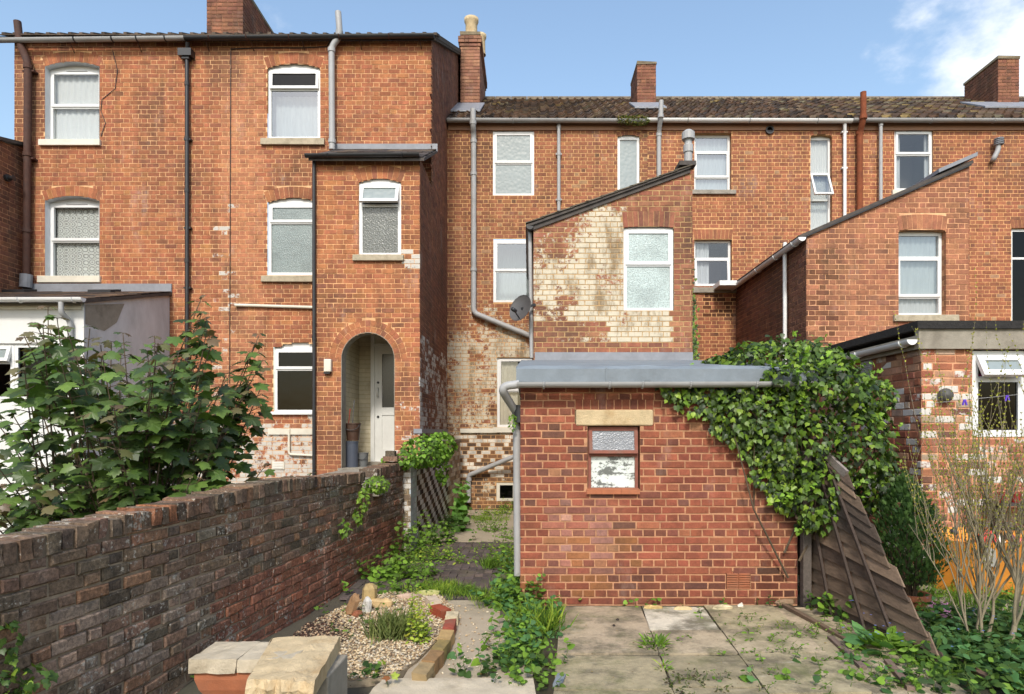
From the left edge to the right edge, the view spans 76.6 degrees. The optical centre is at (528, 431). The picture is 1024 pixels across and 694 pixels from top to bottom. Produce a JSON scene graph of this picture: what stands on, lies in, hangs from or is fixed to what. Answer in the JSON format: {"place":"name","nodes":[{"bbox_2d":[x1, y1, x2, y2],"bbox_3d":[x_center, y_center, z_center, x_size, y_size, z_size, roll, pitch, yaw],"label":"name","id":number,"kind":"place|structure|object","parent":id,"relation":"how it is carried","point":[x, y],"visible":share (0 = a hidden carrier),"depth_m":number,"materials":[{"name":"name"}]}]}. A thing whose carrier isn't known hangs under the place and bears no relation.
{"place":"outdoors","nodes":[
{"label":"outdoors","id":0,"kind":"place"},
{"bbox_2d":[319,469,390,495],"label":"terrace","id":1,"kind":"structure","parent":0,"point":[354,470],"depth_m":8.51,"materials":[{"name":"concrete"}]},
{"bbox_2d":[403,600,532,677],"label":"path","id":2,"kind":"structure","parent":0,"point":[466,627],"depth_m":5.29,"materials":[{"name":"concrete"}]},
{"bbox_2d":[293,591,501,687],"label":"gravel","id":3,"kind":"structure","parent":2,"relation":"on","point":[444,602],"depth_m":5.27,"materials":[{"name":"gravel"}]},
{"bbox_2d":[345,593,359,615],"bbox_3d":[-1.613,1.590,5.923,0.128,0.220,0.165,0,0,-17],"label":"stone","id":4,"kind":"object","parent":3,"relation":"on","point":[352,604],"visible":0.79,"depth_m":5.86,"materials":[{"name":"stone"}]},
{"bbox_2d":[352,610,362,617],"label":"stone","id":5,"kind":"object","parent":3,"relation":"on","point":[356,614],"visible":0.79,"depth_m":5.84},
{"bbox_2d":[314,600,402,639],"bbox_3d":[-1.435,1.626,5.753,0.752,0.092,1.042,0,0,-28],"label":"weed clump","id":6,"kind":"object","parent":3,"relation":"on","point":[318,608],"visible":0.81,"depth_m":5.89,"materials":[{"name":"green plant"}]},
{"bbox_2d":[362,596,371,613],"bbox_3d":[-1.500,1.612,5.993,0.086,0.174,0.111,0,0,-20],"label":"stone","id":7,"kind":"object","parent":3,"relation":"on","point":[367,602],"visible":0.76,"depth_m":5.95,"materials":[{"name":"stone"}]},
{"bbox_2d":[362,583,377,601],"bbox_3d":[-1.533,1.568,6.234,0.142,0.227,0.138,0,0,0],"label":"stone","id":8,"kind":"object","parent":3,"relation":"on","point":[370,590],"visible":0.62,"depth_m":6.19,"materials":[{"name":"stone"}]},
{"bbox_2d":[347,660,399,685],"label":"maple seedling","id":9,"kind":"object","parent":3,"relation":"on","point":[369,670],"visible":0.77,"depth_m":4.42,"materials":[{"name":"green plant"}]},
{"bbox_2d":[371,598,393,608],"bbox_3d":[-1.404,1.641,6.174,0.236,0.104,0.114,0,0,-16],"label":"stone","id":10,"kind":"object","parent":3,"relation":"on","point":[386,601],"visible":0.72,"depth_m":6.13,"materials":[{"name":"stone"}]},
{"bbox_2d":[352,602,427,644],"bbox_3d":[-1.156,1.547,5.271,0.592,0.281,0.520,0,0,-27],"label":"lavender plant","id":11,"kind":"object","parent":3,"relation":"on","point":[394,625],"visible":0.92,"depth_m":5.21,"materials":[{"name":"green plant"}]},
{"bbox_2d":[396,593,421,599],"bbox_3d":[-1.199,1.658,6.493,0.260,0.077,0.090,0,0,0],"label":"stone","id":12,"kind":"object","parent":3,"relation":"on","point":[405,595],"visible":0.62,"depth_m":6.47,"materials":[{"name":"stone"}]},
{"bbox_2d":[404,586,433,644],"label":"garden shrub","id":13,"kind":"object","parent":3,"relation":"on","point":[416,626],"visible":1,"depth_m":5.13,"materials":[{"name":"green plant"}]},
{"bbox_2d":[417,590,440,595],"bbox_3d":[-1.026,1.660,6.641,0.239,0.077,0.092,0,0,0],"label":"stone","id":14,"kind":"object","parent":3,"relation":"on","point":[429,592],"visible":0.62,"depth_m":6.61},
{"bbox_2d":[411,595,458,680],"bbox_3d":[-0.733,1.647,5.310,0.325,0.119,2.022,0,0,-7],"label":"bed edging","id":15,"kind":"object","parent":3,"relation":"on","point":[431,663],"visible":0.95,"depth_m":4.92,"materials":[{"name":"stone"}]},
{"bbox_2d":[447,541,578,690],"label":"corner weeds","id":16,"kind":"object","parent":2,"relation":"on","point":[530,618],"visible":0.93,"depth_m":5.18,"materials":[{"name":"green plant"}]},
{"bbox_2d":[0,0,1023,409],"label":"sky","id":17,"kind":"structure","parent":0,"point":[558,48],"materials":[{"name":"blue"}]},
{"bbox_2d":[177,482,1013,693],"bbox_3d":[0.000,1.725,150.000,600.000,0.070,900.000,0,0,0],"label":"ground","id":18,"kind":"structure","parent":0,"point":[191,687],"depth_m":5.76,"materials":[{"name":"soil"}]},
{"bbox_2d":[0,136,23,343],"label":"house wing","id":19,"kind":"structure","parent":18,"relation":"on","point":[11,193],"depth_m":11.52,"materials":[{"name":"brick"}]},
{"bbox_2d":[0,284,171,533],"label":"lean to extension","id":20,"kind":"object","parent":18,"relation":"on","point":[139,314],"visible":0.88,"depth_m":9.86,"materials":[{"name":"paint"}]},
{"bbox_2d":[0,344,13,399],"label":"window","id":21,"kind":"structure","parent":20,"relation":"in","point":[6,350],"depth_m":9.58,"materials":[{"name":"white plastic"}]},
{"bbox_2d":[14,344,50,398],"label":"window","id":22,"kind":"structure","parent":20,"relation":"in","point":[18,354],"depth_m":9.59,"materials":[{"name":"white plastic"}]},
{"bbox_2d":[0,295,315,533],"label":"sycamore sapling","id":23,"kind":"object","parent":18,"relation":"on","point":[100,482],"visible":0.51,"depth_m":5.21,"materials":[{"name":"green plant"}]},
{"bbox_2d":[0,462,403,693],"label":"garden wall","id":24,"kind":"structure","parent":18,"relation":"on","point":[150,598],"depth_m":4.27,"materials":[{"name":"brick"}]},
{"bbox_2d":[0,620,58,693],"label":"wall ivy","id":25,"kind":"object","parent":24,"relation":"attached to","point":[11,658],"depth_m":3.02,"materials":[{"name":"green plant"}]},
{"bbox_2d":[337,475,390,539],"bbox_3d":[-1.803,0.823,7.149,0.319,0.648,0.862,0,0,9],"label":"wall ivy","id":26,"kind":"object","parent":24,"relation":"attached to","point":[372,489],"depth_m":7.18,"materials":[{"name":"green plant"}]},
{"bbox_2d":[383,456,398,460],"bbox_3d":[-1.894,0.373,8.900,0.202,0.072,0.128,0,0,0],"label":"loose brick","id":27,"kind":"object","parent":24,"relation":"on","point":[391,458],"visible":1,"depth_m":8.84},
{"bbox_2d":[385,451,396,456],"bbox_3d":[-1.895,0.303,8.900,0.132,0.077,0.126,0,0,0],"label":"loose brick","id":28,"kind":"object","parent":27,"relation":"on","point":[390,453],"visible":1,"depth_m":8.84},
{"bbox_2d":[194,672,250,693],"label":"terracotta trough","id":29,"kind":"object","parent":18,"relation":"on","point":[208,683],"visible":0.26,"depth_m":3.62,"materials":[{"name":"ceramic"}]},
{"bbox_2d":[188,641,259,673],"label":"stone block","id":30,"kind":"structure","parent":29,"relation":"on","point":[219,658],"depth_m":3.62,"materials":[{"name":"stone"}]},
{"bbox_2d":[236,642,302,672],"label":"stone block","id":31,"kind":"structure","parent":29,"relation":"on","point":[248,661],"depth_m":3.63,"materials":[{"name":"stone"}]},
{"bbox_2d":[0,0,460,489],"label":"brick house","id":32,"kind":"structure","parent":18,"relation":"on","point":[170,160],"depth_m":11.83,"materials":[{"name":"red brick"}]},
{"bbox_2d":[37,196,100,282],"bbox_3d":[-8.379,-3.524,12.240,1.142,1.621,0.929,0,0,0],"label":"window","id":33,"kind":"structure","parent":32,"relation":"in","point":[72,223],"depth_m":12.02,"materials":[{"name":"white plastic"}]},
{"bbox_2d":[38,62,100,145],"bbox_3d":[-8.369,-6.000,11.909,1.121,1.577,0.270,0,0,0],"label":"window","id":34,"kind":"structure","parent":32,"relation":"in","point":[72,89],"depth_m":12.02,"materials":[{"name":"white plastic"}]},
{"bbox_2d":[261,198,311,281],"bbox_3d":[-4.284,-3.514,11.852,1.185,1.576,0.157,0,0,0],"label":"window","id":35,"kind":"structure","parent":32,"relation":"in","point":[289,219],"depth_m":11.89,"materials":[{"name":"glass"}]},
{"bbox_2d":[271,343,311,414],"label":"window","id":36,"kind":"structure","parent":32,"relation":"in","point":[292,362],"depth_m":11.88,"materials":[{"name":"white plastic"}]},
{"bbox_2d":[260,64,324,145],"bbox_3d":[-4.305,-5.989,12.197,1.165,1.533,0.845,0,0,0],"label":"window","id":37,"kind":"structure","parent":32,"relation":"in","point":[293,89],"depth_m":11.88,"materials":[{"name":"white plastic"}]},
{"bbox_2d":[324,359,331,373],"bbox_3d":[-3.244,-1.050,10.453,0.122,0.233,0.086,0,0,0],"label":"wall lamp","id":38,"kind":"object","parent":32,"relation":"attached to","point":[327,366],"visible":1,"depth_m":10.41,"materials":[{"name":"beige paint"}]},
{"bbox_2d":[346,441,358,466],"bbox_3d":[-2.961,0.381,10.840,0.222,0.442,0.222,0,0,0],"label":"storage bin","id":39,"kind":"object","parent":32,"relation":"on","point":[351,453],"visible":0.79,"depth_m":10.75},
{"bbox_2d":[345,423,360,440],"bbox_3d":[-2.941,0.005,10.835,0.264,0.291,0.275,0,0,0],"label":"brown bucket","id":40,"kind":"object","parent":39,"relation":"on","point":[352,431],"visible":0.96,"depth_m":10.74,"materials":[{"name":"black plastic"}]},
{"bbox_2d":[358,452,368,466],"bbox_3d":[-2.796,0.476,10.935,0.182,0.243,0.189,0,0,0],"label":"grey bucket","id":41,"kind":"object","parent":32,"relation":"on","point":[363,458],"visible":0.96,"depth_m":10.88,"materials":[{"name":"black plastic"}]},
{"bbox_2d":[352,179,403,260],"bbox_3d":[-2.435,-3.446,10.837,0.830,1.373,0.886,0,0,0],"label":"window","id":42,"kind":"structure","parent":32,"relation":"in","point":[379,199],"depth_m":10.54,"materials":[{"name":"glass"}]},
{"bbox_2d":[368,335,393,464],"bbox_3d":[-2.369,-0.682,11.635,1.020,2.550,0.310,0,0,0],"label":"door","id":43,"kind":"structure","parent":32,"relation":"in","point":[382,356],"depth_m":11.73,"materials":[{"name":"white paint"}]},
{"bbox_2d":[245,635,347,693],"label":"stone bench","id":44,"kind":"object","parent":18,"relation":"on","point":[316,665],"visible":1,"depth_m":3.55,"materials":[{"name":"stone"}]},
{"bbox_2d":[339,510,519,601],"bbox_3d":[-0.996,1.718,10.165,1.892,0.065,7.630,0,0,0],"label":"passage","id":45,"kind":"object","parent":18,"relation":"on","point":[464,571],"visible":0.32,"depth_m":8.56,"materials":[{"name":"concrete"}]},
{"bbox_2d":[340,492,519,608],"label":"passage weeds","id":46,"kind":"object","parent":45,"relation":"on","point":[396,565],"visible":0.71,"depth_m":7.95,"materials":[{"name":"green plant"}]},
{"bbox_2d":[449,479,470,521],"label":"weed clump","id":47,"kind":"object","parent":45,"relation":"on","point":[458,503],"visible":0.69,"depth_m":12.19,"materials":[{"name":"green plant"}]},
{"bbox_2d":[403,439,460,551],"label":"wooden gate","id":48,"kind":"structure","parent":18,"relation":"on","point":[424,489],"depth_m":10.46,"materials":[{"name":"wood"}]},
{"bbox_2d":[380,430,457,486],"bbox_3d":[-1.487,0.408,9.524,0.754,0.854,1.492,0,0,24],"label":"wall shrub","id":49,"kind":"object","parent":48,"relation":"attached to","point":[436,450],"visible":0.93,"depth_m":9.35,"materials":[{"name":"green plant"}]},
{"bbox_2d":[369,678,535,693],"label":"stone slab","id":50,"kind":"structure","parent":18,"relation":"on","point":[450,686],"depth_m":4.21,"materials":[{"name":"stone"}]},
{"bbox_2d":[448,508,472,531],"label":"weed clump","id":51,"kind":"object","parent":18,"relation":"on","point":[458,516],"visible":0.9,"depth_m":11.03,"materials":[{"name":"green plant"}]},
{"bbox_2d":[446,15,695,509],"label":"brick terrace house","id":52,"kind":"structure","parent":18,"relation":"on","point":[596,264],"depth_m":14.00,"materials":[{"name":"red brick"}]},
{"bbox_2d":[497,482,512,500],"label":"window","id":53,"kind":"structure","parent":52,"relation":"in","point":[504,489],"depth_m":14.04,"materials":[{"name":"beige paint"}]},
{"bbox_2d":[494,240,528,301],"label":"window","id":54,"kind":"structure","parent":52,"relation":"in","point":[511,282],"depth_m":14.52,"materials":[{"name":"glass"}]},
{"bbox_2d":[493,358,531,432],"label":"window","id":55,"kind":"structure","parent":52,"relation":"in","point":[506,367],"depth_m":14.11,"materials":[{"name":"white plastic"}]},
{"bbox_2d":[493,132,533,194],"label":"window","id":56,"kind":"structure","parent":52,"relation":"in","point":[513,152],"depth_m":14.02,"materials":[{"name":"glass"}]},
{"bbox_2d":[509,295,535,320],"bbox_3d":[-0.098,-1.991,10.352,0.436,0.430,0.460,0,0,0],"label":"satellite dish","id":57,"kind":"object","parent":52,"relation":"attached to","point":[521,306],"visible":1,"depth_m":10.46,"materials":[{"name":"grey metal"}]},
{"bbox_2d":[617,135,638,189],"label":"window","id":58,"kind":"structure","parent":52,"relation":"in","point":[627,145],"depth_m":14.06,"materials":[{"name":"glass"}]},
{"bbox_2d":[616,114,649,125],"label":"gutter plant","id":59,"kind":"object","parent":52,"relation":"on","point":[634,122],"visible":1,"depth_m":13.76,"materials":[{"name":"green plant"}]},
{"bbox_2d":[623,227,672,309],"bbox_3d":[1.954,-2.668,10.611,0.821,1.405,0.078,0,0,0],"label":"window","id":60,"kind":"structure","parent":52,"relation":"in","point":[647,251],"depth_m":10.59,"materials":[{"name":"glass"}]},
{"bbox_2d":[692,258,699,359],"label":"climbing ivy","id":61,"kind":"object","parent":52,"relation":"attached to","point":[695,342],"visible":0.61,"depth_m":10.70,"materials":[{"name":"green plant"}]},
{"bbox_2d":[499,360,817,606],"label":"brick outhouse","id":62,"kind":"structure","parent":18,"relation":"on","point":[628,484],"depth_m":6.28,"materials":[{"name":"brick"}]},
{"bbox_2d":[508,414,516,431],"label":"pipe plant","id":63,"kind":"object","parent":62,"relation":"attached to","point":[512,417],"visible":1,"depth_m":6.28,"materials":[{"name":"green plant"}]},
{"bbox_2d":[586,426,639,493],"bbox_3d":[0.816,0.273,6.537,0.515,0.663,0.585,0,0,0],"label":"window","id":64,"kind":"structure","parent":62,"relation":"in","point":[612,450],"depth_m":6.33,"materials":[{"name":"glass"}]},
{"bbox_2d":[655,331,903,577],"bbox_3d":[2.567,0.308,6.482,2.047,2.670,1.943,0,0,31],"label":"ivy","id":65,"kind":"object","parent":62,"relation":"attached to","point":[860,408],"visible":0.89,"depth_m":6.13,"materials":[{"name":"green plant"}]},
{"bbox_2d":[755,594,789,607],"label":"weed clump","id":66,"kind":"object","parent":18,"relation":"on","point":[771,602],"visible":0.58,"depth_m":6.17,"materials":[{"name":"green plant"}]},
{"bbox_2d":[775,599,793,605],"bbox_3d":[2.471,1.661,6.333,0.226,0.093,0.163,0,0,0],"label":"stone","id":67,"kind":"object","parent":18,"relation":"on","point":[787,601],"visible":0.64,"depth_m":6.26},
{"bbox_2d":[800,451,810,606],"bbox_3d":[2.665,0.965,6.230,0.080,1.550,0.080,0,0,0],"label":"fence post","id":68,"kind":"object","parent":18,"relation":"on","point":[805,569],"visible":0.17,"depth_m":6.19,"materials":[{"name":"grey wood"}]},
{"bbox_2d":[801,321,1023,583],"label":"brick outbuilding","id":69,"kind":"structure","parent":18,"relation":"on","point":[951,341],"depth_m":7.20,"materials":[{"name":"red brick"}]},
{"bbox_2d":[972,351,1023,436],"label":"window","id":70,"kind":"structure","parent":69,"relation":"in","point":[979,361],"depth_m":7.22,"materials":[{"name":"white plastic"}]},
{"bbox_2d":[838,579,1023,693],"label":"border weeds","id":71,"kind":"object","parent":18,"relation":"on","point":[1004,669],"visible":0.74,"depth_m":4.64,"materials":[{"name":"green plant"}]},
{"bbox_2d":[893,268,1023,642],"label":"budding shrub","id":72,"kind":"object","parent":18,"relation":"on","point":[1015,571],"visible":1,"depth_m":4.98,"materials":[{"name":"brown plant"}]},
{"bbox_2d":[954,657,992,680],"bbox_3d":[3.099,1.660,4.543,0.050,0.035,0.396,0,0,3],"label":"timber board","id":73,"kind":"object","parent":18,"relation":"on","point":[981,673],"visible":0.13,"depth_m":4.43,"materials":[{"name":"brown wood"}]},
{"bbox_2d":[533,605,991,693],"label":"patio","id":74,"kind":"structure","parent":0,"point":[604,651],"depth_m":4.87,"materials":[{"name":"concrete"}]},
{"bbox_2d":[553,673,565,686],"bbox_3d":[0.206,1.665,4.337,0.060,0.020,0.200,0,0,12],"label":"slate fragment","id":75,"kind":"object","parent":74,"relation":"on","point":[561,679],"visible":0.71,"depth_m":4.32,"materials":[{"name":"grey stone"}]},
{"bbox_2d":[337,606,894,685],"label":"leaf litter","id":76,"kind":"object","parent":74,"relation":"on","point":[592,671],"visible":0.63,"depth_m":4.76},
{"bbox_2d":[622,595,661,606],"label":"weed clump","id":77,"kind":"object","parent":74,"relation":"on","point":[631,601],"visible":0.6,"depth_m":6.18,"materials":[{"name":"green plant"}]},
{"bbox_2d":[644,605,662,608],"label":"stone","id":78,"kind":"object","parent":74,"relation":"on","point":[652,607],"visible":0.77,"depth_m":6.11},
{"bbox_2d":[635,632,675,655],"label":"weed clump","id":79,"kind":"object","parent":74,"relation":"on","point":[659,640],"visible":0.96,"depth_m":5.02,"materials":[{"name":"green plant"}]},
{"bbox_2d":[653,659,673,670],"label":"weed clump","id":80,"kind":"object","parent":74,"relation":"on","point":[669,667],"visible":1,"depth_m":4.56,"materials":[{"name":"green plant"}]},
{"bbox_2d":[674,606,691,609],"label":"stone","id":81,"kind":"object","parent":74,"relation":"on","point":[682,608],"visible":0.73,"depth_m":6.08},
{"bbox_2d":[663,668,765,693],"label":"weed clump","id":82,"kind":"object","parent":74,"relation":"on","point":[679,682],"visible":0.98,"depth_m":4.29,"materials":[{"name":"green plant"}]},
{"bbox_2d":[693,597,747,618],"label":"weed clump","id":83,"kind":"object","parent":74,"relation":"on","point":[720,601],"visible":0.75,"depth_m":5.98,"materials":[{"name":"green plant"}]},
{"bbox_2d":[712,604,732,609],"bbox_3d":[1.817,1.658,6.078,0.195,0.080,0.086,0,0,0],"label":"stone","id":84,"kind":"object","parent":74,"relation":"on","point":[721,606],"visible":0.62,"depth_m":6.05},
{"bbox_2d":[676,628,860,689],"bbox_3d":[2.001,1.642,5.057,1.475,0.100,1.276,0,0,-42],"label":"weed clump","id":85,"kind":"object","parent":74,"relation":"on","point":[769,638],"visible":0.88,"depth_m":4.89,"materials":[{"name":"green plant"}]},
{"bbox_2d":[710,664,855,693],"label":"weed clump","id":86,"kind":"object","parent":74,"relation":"on","point":[713,677],"visible":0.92,"depth_m":4.32,"materials":[{"name":"green plant"}]},
{"bbox_2d":[737,605,850,637],"bbox_3d":[2.242,1.641,5.651,0.900,0.101,0.923,0,0,0],"label":"weed clump","id":87,"kind":"object","parent":74,"relation":"on","point":[816,623],"visible":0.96,"depth_m":5.51,"materials":[{"name":"green plant"}]},
{"bbox_2d":[782,603,845,641],"bbox_3d":[2.489,1.660,5.664,0.050,0.035,1.050,0,0,-5],"label":"timber board","id":88,"kind":"object","parent":74,"relation":"on","point":[802,615],"visible":0.66,"depth_m":5.66,"materials":[{"name":"brown wood"}]},
{"bbox_2d":[739,643,903,693],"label":"weed clump","id":89,"kind":"object","parent":74,"relation":"on","point":[880,680],"visible":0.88,"depth_m":4.34,"materials":[{"name":"green plant"}]},
{"bbox_2d":[805,590,853,621],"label":"weed clump","id":90,"kind":"object","parent":74,"relation":"on","point":[823,608],"visible":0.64,"depth_m":5.86,"materials":[{"name":"green plant"}]},
{"bbox_2d":[827,636,866,669],"bbox_3d":[2.387,1.660,4.878,0.050,0.035,0.680,0,0,7],"label":"timber board","id":91,"kind":"object","parent":74,"relation":"on","point":[837,643],"visible":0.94,"depth_m":4.88,"materials":[{"name":"brown wood"}]},
{"bbox_2d":[811,615,882,648],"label":"weed clump","id":92,"kind":"object","parent":74,"relation":"on","point":[842,625],"visible":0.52,"depth_m":5.28,"materials":[{"name":"green plant"}]},
{"bbox_2d":[797,426,942,661],"bbox_3d":[2.849,0.792,5.635,0.175,1.838,2.268,0,0,-7],"label":"fallen fence","id":93,"kind":"object","parent":74,"relation":"on","point":[848,556],"visible":0.56,"depth_m":5.61,"materials":[{"name":"brown wood"}]},
{"bbox_2d":[840,620,930,663],"bbox_3d":[2.743,1.578,4.934,0.633,0.258,0.622,0,0,45],"label":"weed clump","id":94,"kind":"object","parent":74,"relation":"on","point":[898,642],"visible":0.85,"depth_m":4.93,"materials":[{"name":"green plant"}]},
{"bbox_2d":[884,659,914,691],"bbox_3d":[2.526,1.660,4.424,0.050,0.035,0.529,0,0,14],"label":"timber board","id":95,"kind":"object","parent":74,"relation":"on","point":[909,686],"visible":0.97,"depth_m":4.39,"materials":[{"name":"brown wood"}]},
{"bbox_2d":[624,96,977,363],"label":"brick terrace house","id":96,"kind":"structure","parent":0,"point":[785,243],"depth_m":13.80,"materials":[{"name":"red brick"}]},
{"bbox_2d":[692,135,735,194],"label":"window","id":97,"kind":"structure","parent":96,"relation":"in","point":[711,152],"depth_m":14.18,"materials":[{"name":"glass"}]},
{"bbox_2d":[693,241,736,292],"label":"window","id":98,"kind":"structure","parent":96,"relation":"in","point":[712,258],"depth_m":14.18,"materials":[{"name":"white plastic"}]},
{"bbox_2d":[810,136,833,229],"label":"window","id":99,"kind":"structure","parent":96,"relation":"in","point":[821,189],"depth_m":14.17,"materials":[{"name":"white plastic"}]},
{"bbox_2d":[893,231,958,321],"bbox_3d":[6.398,-2.535,10.521,1.046,1.532,0.256,0,0,0],"label":"window","id":100,"kind":"structure","parent":96,"relation":"in","point":[920,252],"depth_m":10.63,"materials":[{"name":"glass"}]},
{"bbox_2d":[782,55,1023,437],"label":"brick terrace house","id":101,"kind":"structure","parent":0,"point":[896,144],"depth_m":14.00,"materials":[{"name":"red brick"}]},
{"bbox_2d":[891,131,931,194],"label":"window","id":102,"kind":"structure","parent":101,"relation":"in","point":[912,149],"depth_m":14.33,"materials":[{"name":"glass"}]},
{"bbox_2d":[1011,229,1023,320],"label":"window","id":103,"kind":"structure","parent":101,"relation":"in","point":[1017,235],"depth_m":14.07,"materials":[{"name":"white plastic"}]},
{"bbox_2d":[912,584,1022,622],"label":"side path","id":104,"kind":"structure","parent":0,"point":[941,600],"depth_m":6.50,"materials":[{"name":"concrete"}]},
{"bbox_2d":[908,589,931,615],"bbox_3d":[3.570,1.607,6.044,0.330,0.205,0.330,0,0,0],"label":"flower pot","id":105,"kind":"object","parent":104,"relation":"on","point":[924,598],"visible":0.31,"depth_m":5.91,"materials":[{"name":"ceramic"}]},
{"bbox_2d":[872,468,951,596],"bbox_3d":[3.544,0.944,6.043,0.695,1.222,0.691,0,0,0],"label":"conifer","id":106,"kind":"object","parent":105,"relation":"in","point":[908,550],"visible":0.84,"depth_m":5.92,"materials":[{"name":"green plant"}]},
{"bbox_2d":[929,601,951,617],"bbox_3d":[3.778,1.635,5.956,0.182,0.070,0.311,0,0,31],"label":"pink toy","id":107,"kind":"object","parent":104,"relation":"on","point":[931,606],"visible":0.21,"depth_m":5.89,"materials":[{"name":"plastic"}]},
{"bbox_2d":[934,527,1023,593],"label":"orange toy box","id":108,"kind":"object","parent":104,"relation":"on","point":[948,577],"visible":0.29,"depth_m":6.76,"materials":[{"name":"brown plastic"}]},
{"bbox_2d":[985,548,995,566],"bbox_3d":[4.771,1.284,6.691,0.137,0.236,0.018,0,0,0],"label":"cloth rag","id":109,"kind":"object","parent":108,"relation":"hanging from","point":[994,558],"visible":0.35,"depth_m":6.69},
{"bbox_2d":[992,501,1023,534],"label":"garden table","id":110,"kind":"object","parent":104,"relation":"on","point":[1012,503],"depth_m":6.95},
{"bbox_2d":[1011,492,1022,502],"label":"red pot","id":111,"kind":"object","parent":110,"relation":"on","point":[1014,495],"visible":0.39,"depth_m":6.94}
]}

